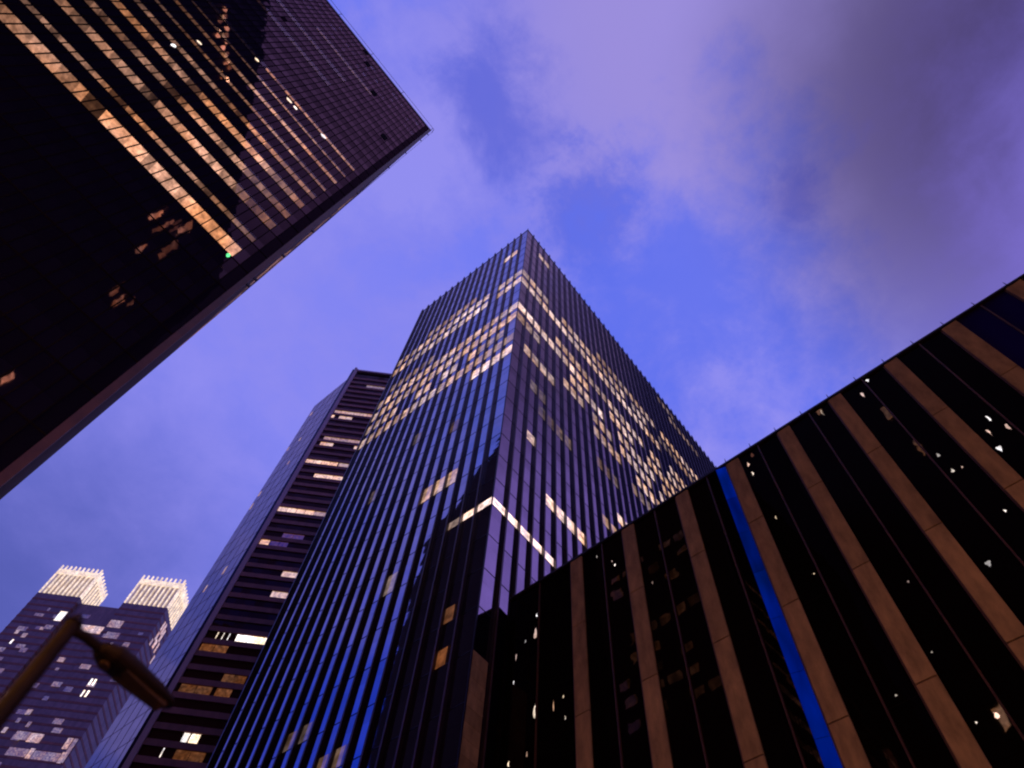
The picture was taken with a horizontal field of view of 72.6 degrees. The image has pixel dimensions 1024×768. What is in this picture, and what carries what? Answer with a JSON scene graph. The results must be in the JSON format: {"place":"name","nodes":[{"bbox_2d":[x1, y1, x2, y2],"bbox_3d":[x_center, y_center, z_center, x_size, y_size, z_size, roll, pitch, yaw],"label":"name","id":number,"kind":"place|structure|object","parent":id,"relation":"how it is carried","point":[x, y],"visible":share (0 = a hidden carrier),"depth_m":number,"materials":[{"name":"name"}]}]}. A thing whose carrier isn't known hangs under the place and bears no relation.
{"place":"outdoors","nodes":[
{"label":"outdoors","id":0,"kind":"place"},
{"bbox_2d":[0,565,188,767],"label":"crowned tower","id":1,"kind":"structure","parent":0,"point":[68,710],"depth_m":353.24,"materials":[{"name":"purple stone"}]},
{"bbox_2d":[4,747,29,756],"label":"lit window","id":2,"kind":"structure","parent":1,"relation":"in","point":[18,752],"depth_m":308.25,"materials":[{"name":"purple glass"}]},
{"bbox_2d":[12,731,30,739],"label":"lit window","id":3,"kind":"structure","parent":1,"relation":"in","point":[24,735],"depth_m":315.06,"materials":[{"name":"purple glass"}]},
{"bbox_2d":[25,748,34,758],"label":"lit window","id":4,"kind":"structure","parent":1,"relation":"in","point":[32,750],"depth_m":308.33,"materials":[{"name":"glass"}]},
{"bbox_2d":[25,733,44,742],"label":"lit window","id":5,"kind":"structure","parent":1,"relation":"in","point":[35,739],"depth_m":314.72,"materials":[{"name":"pink glass"}]},
{"bbox_2d":[30,750,60,761],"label":"lit window","id":6,"kind":"structure","parent":1,"relation":"in","point":[41,755],"depth_m":307.95,"materials":[{"name":"purple glass"}]},
{"bbox_2d":[51,681,62,686],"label":"lit window","id":7,"kind":"structure","parent":1,"relation":"in","point":[57,684],"depth_m":341.87,"materials":[{"name":"glass"}]},
{"bbox_2d":[52,718,64,724],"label":"lit window","id":8,"kind":"structure","parent":1,"relation":"in","point":[56,721],"depth_m":322.85,"materials":[{"name":"glass"}]},
{"bbox_2d":[54,611,66,620],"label":"lit window","id":9,"kind":"structure","parent":1,"relation":"in","point":[59,617],"depth_m":375.33,"materials":[{"name":"glass"}]},
{"bbox_2d":[56,752,66,762],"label":"lit window","id":10,"kind":"structure","parent":1,"relation":"in","point":[63,755],"depth_m":308.25,"materials":[{"name":"glass"}]},
{"bbox_2d":[61,738,73,748],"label":"lit window","id":11,"kind":"structure","parent":1,"relation":"in","point":[67,743],"depth_m":314.10,"materials":[{"name":"glass"}]},
{"bbox_2d":[61,739,77,762],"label":"lit window","id":12,"kind":"structure","parent":1,"relation":"in","point":[73,743],"depth_m":312.27,"materials":[{"name":"glass"}]},
{"bbox_2d":[79,664,91,669],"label":"lit window","id":13,"kind":"structure","parent":1,"relation":"in","point":[83,666],"depth_m":349.81,"materials":[{"name":"glass"}]},
{"bbox_2d":[82,625,103,633],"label":"lit window","id":14,"kind":"structure","parent":1,"relation":"in","point":[92,629],"depth_m":372.96,"materials":[{"name":"white glass"}]},
{"bbox_2d":[104,632,120,638],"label":"lit window","id":15,"kind":"structure","parent":1,"relation":"in","point":[109,634],"depth_m":368.16,"materials":[{"name":"glass"}]},
{"bbox_2d":[106,620,123,627],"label":"lit window","id":16,"kind":"structure","parent":1,"relation":"in","point":[117,624],"depth_m":374.74,"materials":[{"name":"glass"}]},
{"bbox_2d":[0,0,433,499],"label":"office block","id":17,"kind":"structure","parent":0,"point":[175,175],"depth_m":43.99,"materials":[{"name":"brown glass"}]},
{"bbox_2d":[0,0,70,81],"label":"office window","id":18,"kind":"structure","parent":17,"relation":"in","point":[35,48],"depth_m":41.81,"materials":[{"name":"brown glass"}]},
{"bbox_2d":[9,0,95,78],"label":"office window","id":19,"kind":"structure","parent":17,"relation":"in","point":[33,9],"depth_m":43.82,"materials":[{"name":"brown glass"}]},
{"bbox_2d":[35,0,129,79],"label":"office window","id":20,"kind":"structure","parent":17,"relation":"in","point":[70,11],"depth_m":47.38,"materials":[{"name":"brown glass"}]},
{"bbox_2d":[68,0,152,73],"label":"office window","id":21,"kind":"structure","parent":17,"relation":"in","point":[100,12],"depth_m":50.19,"materials":[{"name":"brown glass"}]},
{"bbox_2d":[64,73,172,186],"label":"office window","id":22,"kind":"structure","parent":17,"relation":"in","point":[161,176],"depth_m":43.83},
{"bbox_2d":[79,71,190,180],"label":"office window","id":23,"kind":"structure","parent":17,"relation":"in","point":[103,82],"depth_m":45.91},
{"bbox_2d":[100,0,176,70],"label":"office window","id":24,"kind":"structure","parent":17,"relation":"in","point":[148,36],"depth_m":53.37,"materials":[{"name":"brown glass"}]},
{"bbox_2d":[124,0,194,63],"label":"office window","id":25,"kind":"structure","parent":17,"relation":"in","point":[142,6],"depth_m":56.07,"materials":[{"name":"brown glass"}]},
{"bbox_2d":[106,67,216,167],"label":"office window","id":26,"kind":"structure","parent":17,"relation":"in","point":[188,135],"depth_m":49.55,"materials":[{"name":"brown glass"}]},
{"bbox_2d":[141,0,210,66],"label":"office window","id":27,"kind":"structure","parent":17,"relation":"in","point":[163,7],"depth_m":58.77,"materials":[{"name":"brown glass"}]},
{"bbox_2d":[138,65,234,163],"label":"office window","id":28,"kind":"structure","parent":17,"relation":"in","point":[188,107],"depth_m":52.40,"materials":[{"name":"brown glass"}]},
{"bbox_2d":[161,0,228,64],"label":"office window","id":29,"kind":"structure","parent":17,"relation":"in","point":[178,2],"depth_m":61.96,"materials":[{"name":"brown glass"}]},
{"bbox_2d":[165,178,242,255],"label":"office window","id":30,"kind":"structure","parent":17,"relation":"in","point":[179,192],"depth_m":46.10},
{"bbox_2d":[160,63,251,156],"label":"office window","id":31,"kind":"structure","parent":17,"relation":"in","point":[188,81],"depth_m":55.54,"materials":[{"name":"brown glass"}]},
{"bbox_2d":[179,0,241,62],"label":"office window","id":32,"kind":"structure","parent":17,"relation":"in","point":[194,2],"depth_m":64.74,"materials":[{"name":"black glass"}]},
{"bbox_2d":[178,171,256,246],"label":"office window","id":33,"kind":"structure","parent":17,"relation":"in","point":[192,175],"depth_m":48.19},
{"bbox_2d":[184,61,266,148],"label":"office window","id":34,"kind":"structure","parent":17,"relation":"in","point":[195,64],"depth_m":58.27,"materials":[{"name":"brown glass"}]},
{"bbox_2d":[195,0,256,61],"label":"office window","id":35,"kind":"structure","parent":17,"relation":"in","point":[226,21],"depth_m":67.91,"materials":[{"name":"black glass"}]},
{"bbox_2d":[200,161,276,236],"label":"office window","id":36,"kind":"structure","parent":17,"relation":"in","point":[223,173],"depth_m":51.84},
{"bbox_2d":[202,60,278,143],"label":"office window","id":37,"kind":"structure","parent":17,"relation":"in","point":[212,62],"depth_m":61.01,"materials":[{"name":"brown glass"}]},
{"bbox_2d":[218,58,292,137],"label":"office window","id":38,"kind":"structure","parent":17,"relation":"in","point":[229,60],"depth_m":64.24,"materials":[{"name":"brown glass"}]},
{"bbox_2d":[221,154,290,217],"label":"office window","id":39,"kind":"structure","parent":17,"relation":"in","point":[235,158],"depth_m":54.70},
{"bbox_2d":[234,57,302,129],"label":"office window","id":40,"kind":"structure","parent":17,"relation":"in","point":[242,58],"depth_m":66.94,"materials":[{"name":"glass"}]},
{"bbox_2d":[239,147,304,211],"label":"office window","id":41,"kind":"structure","parent":17,"relation":"in","point":[252,151],"depth_m":57.83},
{"bbox_2d":[258,1,301,60],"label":"office window","id":42,"kind":"structure","parent":17,"relation":"in","point":[260,2],"depth_m":80.35,"materials":[{"name":"purple glass"}]},
{"bbox_2d":[252,56,313,128],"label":"office window","id":43,"kind":"structure","parent":17,"relation":"in","point":[263,64],"depth_m":70.21,"materials":[{"name":"glass"}]},
{"bbox_2d":[260,141,316,203],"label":"office window","id":44,"kind":"structure","parent":17,"relation":"in","point":[267,145],"depth_m":60.55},
{"bbox_2d":[262,0,319,57],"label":"office window","id":45,"kind":"structure","parent":17,"relation":"in","point":[281,4],"depth_m":86.24,"materials":[{"name":"glass"}]},
{"bbox_2d":[270,137,326,193],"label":"office window","id":46,"kind":"structure","parent":17,"relation":"in","point":[281,140],"depth_m":63.30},
{"bbox_2d":[286,131,337,188],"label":"office window","id":47,"kind":"structure","parent":17,"relation":"in","point":[293,133],"depth_m":66.50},
{"bbox_2d":[295,52,330,86],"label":"office window","id":48,"kind":"structure","parent":17,"relation":"in","point":[315,68],"depth_m":82.23,"materials":[{"name":"glass"}]},
{"bbox_2d":[297,127,345,177],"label":"office window","id":49,"kind":"structure","parent":17,"relation":"in","point":[303,128],"depth_m":69.22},
{"bbox_2d":[310,27,334,55],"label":"office window","id":50,"kind":"structure","parent":17,"relation":"in","point":[317,28],"depth_m":92.98,"materials":[{"name":"glass"}]},
{"bbox_2d":[312,50,345,81],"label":"office window","id":51,"kind":"structure","parent":17,"relation":"in","point":[320,51],"depth_m":88.27,"materials":[{"name":"glass"}]},
{"bbox_2d":[306,123,354,175],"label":"office window","id":52,"kind":"structure","parent":17,"relation":"in","point":[314,124],"depth_m":72.54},
{"bbox_2d":[328,49,371,94],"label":"office window","id":53,"kind":"structure","parent":17,"relation":"in","point":[335,50],"depth_m":94.70,"materials":[{"name":"purple glass"}]},
{"bbox_2d":[85,367,390,767],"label":"banded tower","id":54,"kind":"structure","parent":0,"point":[201,665],"depth_m":186.27,"materials":[{"name":"black glass"}]},
{"bbox_2d":[180,733,190,741],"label":"lit window","id":55,"kind":"structure","parent":54,"relation":"in","point":[185,737],"depth_m":147.47,"materials":[{"name":"glass"}]},
{"bbox_2d":[172,750,205,762],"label":"lit window","id":56,"kind":"structure","parent":54,"relation":"in","point":[179,754],"depth_m":144.02,"materials":[{"name":"orange glass"}]},
{"bbox_2d":[188,734,200,743],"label":"lit window","id":57,"kind":"structure","parent":54,"relation":"in","point":[194,738],"depth_m":147.43,"materials":[{"name":"glass"}]},
{"bbox_2d":[178,684,212,694],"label":"lit window","id":58,"kind":"structure","parent":54,"relation":"in","point":[187,688],"depth_m":157.79,"materials":[{"name":"brown glass"}]},
{"bbox_2d":[199,643,227,652],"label":"lit window","id":59,"kind":"structure","parent":54,"relation":"in","point":[204,647],"depth_m":168.13,"materials":[{"name":"brown glass"}]},
{"bbox_2d":[214,688,231,697],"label":"lit window","id":60,"kind":"structure","parent":54,"relation":"in","point":[220,692],"depth_m":157.79,"materials":[{"name":"brown glass"}]},
{"bbox_2d":[221,674,246,683],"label":"lit window","id":61,"kind":"structure","parent":54,"relation":"in","point":[226,678],"depth_m":161.23,"materials":[{"name":"brown glass"}]},
{"bbox_2d":[235,635,266,644],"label":"lit window","id":62,"kind":"structure","parent":54,"relation":"in","point":[241,638],"depth_m":171.57,"materials":[{"name":"white glass"}]},
{"bbox_2d":[269,540,287,546],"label":"lit window","id":63,"kind":"structure","parent":54,"relation":"in","point":[275,543],"depth_m":202.63,"materials":[{"name":"glass"}]},
{"bbox_2d":[270,591,287,598],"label":"lit window","id":64,"kind":"structure","parent":54,"relation":"in","point":[274,594],"depth_m":185.37,"materials":[{"name":"glass"}]},
{"bbox_2d":[281,571,297,577],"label":"lit window","id":65,"kind":"structure","parent":54,"relation":"in","point":[285,574],"depth_m":192.24,"materials":[{"name":"glass"}]},
{"bbox_2d":[282,533,304,539],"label":"lit window","id":66,"kind":"structure","parent":54,"relation":"in","point":[285,535],"depth_m":206.04,"materials":[{"name":"glass"}]},
{"bbox_2d":[277,507,314,514],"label":"lit window","id":67,"kind":"structure","parent":54,"relation":"in","point":[284,509],"depth_m":216.35,"materials":[{"name":"glass"}]},
{"bbox_2d":[314,511,325,515],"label":"lit window","id":68,"kind":"structure","parent":54,"relation":"in","point":[316,513],"depth_m":216.38,"materials":[{"name":"glass"}]},
{"bbox_2d":[306,459,337,465],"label":"lit window","id":69,"kind":"structure","parent":54,"relation":"in","point":[308,460],"depth_m":240.48,"materials":[{"name":"glass"}]},
{"bbox_2d":[314,474,342,479],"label":"lit window","id":70,"kind":"structure","parent":54,"relation":"in","point":[316,475],"depth_m":233.65,"materials":[{"name":"glass"}]},
{"bbox_2d":[324,437,359,442],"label":"lit window","id":71,"kind":"structure","parent":54,"relation":"in","point":[328,438],"depth_m":254.30,"materials":[{"name":"glass"}]},
{"bbox_2d":[334,410,371,416],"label":"lit window","id":72,"kind":"structure","parent":54,"relation":"in","point":[336,411],"depth_m":271.50,"materials":[{"name":"glass"}]},
{"bbox_2d":[206,230,716,767],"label":"office tower","id":73,"kind":"structure","parent":0,"point":[524,428],"depth_m":84.54,"materials":[{"name":"blue glass"}]},
{"bbox_2d":[282,730,297,752],"bbox_3d":[-19.764,32.090,62.849,2.041,1.921,0.007,-35,-70,19],"label":"lit window","id":74,"kind":"structure","parent":73,"relation":"in","point":[288,745],"depth_m":62.97,"materials":[{"name":"glass"}]},
{"bbox_2d":[298,721,313,743],"bbox_3d":[-18.174,30.993,62.193,2.041,1.921,0.005,-35,-70,19],"label":"lit window","id":75,"kind":"structure","parent":73,"relation":"in","point":[306,730],"depth_m":62.32,"materials":[{"name":"glass"}]},
{"bbox_2d":[317,753,329,767],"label":"lit window","id":76,"kind":"structure","parent":73,"relation":"in","point":[323,761],"depth_m":57.11,"materials":[{"name":"glass"}]},
{"bbox_2d":[331,744,347,767],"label":"lit window","id":77,"kind":"structure","parent":73,"relation":"in","point":[340,753],"depth_m":56.11,"materials":[{"name":"glass"}]},
{"bbox_2d":[368,489,377,503],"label":"lit window","id":78,"kind":"structure","parent":73,"relation":"in","point":[374,493],"depth_m":98.07,"materials":[{"name":"glass"}]},
{"bbox_2d":[383,572,397,596],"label":"lit window","id":79,"kind":"structure","parent":73,"relation":"in","point":[391,580],"depth_m":73.56,"materials":[{"name":"grey glass"}]},
{"bbox_2d":[412,432,421,445],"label":"lit window","id":80,"kind":"structure","parent":73,"relation":"in","point":[417,437],"depth_m":104.57,"materials":[{"name":"glass"}]},
{"bbox_2d":[421,485,432,502],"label":"lit window","id":81,"kind":"structure","parent":73,"relation":"in","point":[427,491],"depth_m":85.61,"materials":[{"name":"glass"}]},
{"bbox_2d":[433,477,444,495],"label":"lit window","id":82,"kind":"structure","parent":73,"relation":"in","point":[439,485],"depth_m":84.94,"materials":[{"name":"glass"}]},
{"bbox_2d":[435,645,450,668],"bbox_3d":[-5.450,22.210,56.946,2.041,1.921,0.002,-35,-70,19],"label":"lit window","id":83,"kind":"structure","parent":73,"relation":"in","point":[443,655],"depth_m":57.03,"materials":[{"name":"orange glass"}]},
{"bbox_2d":[443,603,457,624],"bbox_3d":[-5.193,20.049,61.189,2.041,1.921,0.003,-35,-70,19],"label":"lit window","id":84,"kind":"structure","parent":73,"relation":"in","point":[451,612],"depth_m":61.28,"materials":[{"name":"brown glass"}]},
{"bbox_2d":[446,468,457,486],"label":"lit window","id":85,"kind":"structure","parent":73,"relation":"in","point":[452,476],"depth_m":84.33,"materials":[{"name":"glass"}]},
{"bbox_2d":[448,518,458,529],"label":"lit window","id":86,"kind":"structure","parent":73,"relation":"in","point":[455,522],"depth_m":74.41,"materials":[{"name":"glass"}]},
{"bbox_2d":[449,419,458,433],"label":"lit window","id":87,"kind":"structure","parent":73,"relation":"in","point":[454,425],"depth_m":97.68,"materials":[{"name":"glass"}]},
{"bbox_2d":[463,508,473,520],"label":"lit window","id":88,"kind":"structure","parent":73,"relation":"in","point":[469,513],"depth_m":73.76,"materials":[{"name":"glass"}]},
{"bbox_2d":[472,367,479,378],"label":"lit window","id":89,"kind":"structure","parent":73,"relation":"in","point":[476,372],"depth_m":109.83,"materials":[{"name":"glass"}]},
{"bbox_2d":[477,497,491,511],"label":"lit window","id":90,"kind":"structure","parent":73,"relation":"in","point":[488,501],"depth_m":73.00,"materials":[{"name":"glass"}]},
{"bbox_2d":[482,360,489,371],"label":"lit window","id":91,"kind":"structure","parent":73,"relation":"in","point":[485,366],"depth_m":109.16,"materials":[{"name":"glass"}]},
{"bbox_2d":[492,353,499,364],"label":"lit window","id":92,"kind":"structure","parent":73,"relation":"in","point":[496,358],"depth_m":108.47,"materials":[{"name":"glass"}]},
{"bbox_2d":[494,341,501,351],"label":"lit window","id":93,"kind":"structure","parent":73,"relation":"in","point":[498,346],"depth_m":112.68,"materials":[{"name":"glass"}]},
{"bbox_2d":[493,497,504,514],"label":"lit window","id":94,"kind":"structure","parent":73,"relation":"in","point":[495,502],"depth_m":73.04,"materials":[{"name":"glass"}]},
{"bbox_2d":[502,345,511,357],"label":"lit window","id":95,"kind":"structure","parent":73,"relation":"in","point":[508,349],"depth_m":107.71,"materials":[{"name":"glass"}]},
{"bbox_2d":[504,332,513,344],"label":"lit window","id":96,"kind":"structure","parent":73,"relation":"in","point":[510,337],"depth_m":112.02,"materials":[{"name":"glass"}]},
{"bbox_2d":[508,311,516,321],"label":"lit window","id":97,"kind":"structure","parent":73,"relation":"in","point":[511,317],"depth_m":120.57,"materials":[{"name":"glass"}]},
{"bbox_2d":[508,512,516,527],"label":"lit window","id":98,"kind":"structure","parent":73,"relation":"in","point":[510,518],"depth_m":73.81,"materials":[{"name":"glass"}]},
{"bbox_2d":[517,312,524,324],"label":"lit window","id":99,"kind":"structure","parent":73,"relation":"in","point":[519,316],"depth_m":120.48,"materials":[{"name":"glass"}]},
{"bbox_2d":[518,302,525,314],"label":"lit window","id":100,"kind":"structure","parent":73,"relation":"in","point":[520,306],"depth_m":124.68,"materials":[{"name":"glass"}]},
{"bbox_2d":[520,526,529,540],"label":"lit window","id":101,"kind":"structure","parent":73,"relation":"in","point":[523,531],"depth_m":74.46,"materials":[{"name":"glass"}]},
{"bbox_2d":[524,343,529,357],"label":"lit window","id":102,"kind":"structure","parent":73,"relation":"in","point":[526,349],"depth_m":112.76,"materials":[{"name":"glass"}]},
{"bbox_2d":[527,430,533,445],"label":"lit window","id":103,"kind":"structure","parent":73,"relation":"in","point":[530,437],"depth_m":91.88,"materials":[{"name":"glass"}]},
{"bbox_2d":[530,380,536,393],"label":"lit window","id":104,"kind":"structure","parent":73,"relation":"in","point":[533,386],"depth_m":104.88,"materials":[{"name":"glass"}]},
{"bbox_2d":[532,353,537,366],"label":"lit window","id":105,"kind":"structure","parent":73,"relation":"in","point":[534,359],"depth_m":113.45,"materials":[{"name":"glass"}]},
{"bbox_2d":[533,538,541,552],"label":"lit window","id":106,"kind":"structure","parent":73,"relation":"in","point":[535,544],"depth_m":75.18,"materials":[{"name":"glass"}]},
{"bbox_2d":[538,405,544,420],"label":"lit window","id":107,"kind":"structure","parent":73,"relation":"in","point":[541,411],"depth_m":101.33,"materials":[{"name":"glass"}]},
{"bbox_2d":[539,389,544,403],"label":"lit window","id":108,"kind":"structure","parent":73,"relation":"in","point":[542,397],"depth_m":105.62,"materials":[{"name":"glass"}]},
{"bbox_2d":[540,362,545,375],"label":"lit window","id":109,"kind":"structure","parent":73,"relation":"in","point":[542,368],"depth_m":114.15,"materials":[{"name":"glass"}]},
{"bbox_2d":[545,551,552,565],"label":"lit window","id":110,"kind":"structure","parent":73,"relation":"in","point":[547,556],"depth_m":75.82,"materials":[{"name":"glass"}]},
{"bbox_2d":[546,494,552,510],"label":"lit window","id":111,"kind":"structure","parent":73,"relation":"in","point":[549,502],"depth_m":84.77,"materials":[{"name":"glass"}]},
{"bbox_2d":[547,415,553,430],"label":"lit window","id":112,"kind":"structure","parent":73,"relation":"in","point":[550,422],"depth_m":102.02,"materials":[{"name":"glass"}]},
{"bbox_2d":[548,372,553,385],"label":"lit window","id":113,"kind":"structure","parent":73,"relation":"in","point":[550,378],"depth_m":114.81,"materials":[{"name":"glass"}]},
{"bbox_2d":[556,424,561,439],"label":"lit window","id":114,"kind":"structure","parent":73,"relation":"in","point":[558,431],"depth_m":102.75,"materials":[{"name":"glass"}]},
{"bbox_2d":[557,506,563,522],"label":"lit window","id":115,"kind":"structure","parent":73,"relation":"in","point":[560,514],"depth_m":85.45,"materials":[{"name":"glass"}]},
{"bbox_2d":[565,434,570,449],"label":"lit window","id":116,"kind":"structure","parent":73,"relation":"in","point":[567,441],"depth_m":103.48,"materials":[{"name":"glass"}]},
{"bbox_2d":[567,517,573,533],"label":"lit window","id":117,"kind":"structure","parent":73,"relation":"in","point":[570,524],"depth_m":86.10,"materials":[{"name":"glass"}]},
{"bbox_2d":[577,527,583,544],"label":"lit window","id":118,"kind":"structure","parent":73,"relation":"in","point":[580,535],"depth_m":86.86,"materials":[{"name":"glass"}]},
{"bbox_2d":[597,456,601,469],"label":"lit window","id":119,"kind":"structure","parent":73,"relation":"in","point":[599,462],"depth_m":110.49,"materials":[{"name":"glass"}]},
{"bbox_2d":[602,514,608,528],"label":"lit window","id":120,"kind":"structure","parent":73,"relation":"in","point":[605,520],"depth_m":97.33,"materials":[{"name":"glass"}]},
{"bbox_2d":[0,0,1023,632],"label":"sky","id":121,"kind":"structure","parent":0,"point":[764,204],"materials":[{"name":"blue"}]},
{"bbox_3d":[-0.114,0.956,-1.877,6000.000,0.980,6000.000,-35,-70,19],"label":"ground","id":122,"kind":"structure","parent":0,"visible":0},
{"bbox_2d":[498,274,1023,767],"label":"office building","id":123,"kind":"structure","parent":122,"relation":"on","point":[834,580],"depth_m":42.11,"materials":[{"name":"black glass"}]},
{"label":"road","id":124,"kind":"structure","parent":0,"visible":0},
{"bbox_2d":[0,614,173,729],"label":"street lamp","id":125,"kind":"object","parent":124,"relation":"on","point":[126,669],"visible":1,"depth_m":6.54,"materials":[{"name":"metal"}]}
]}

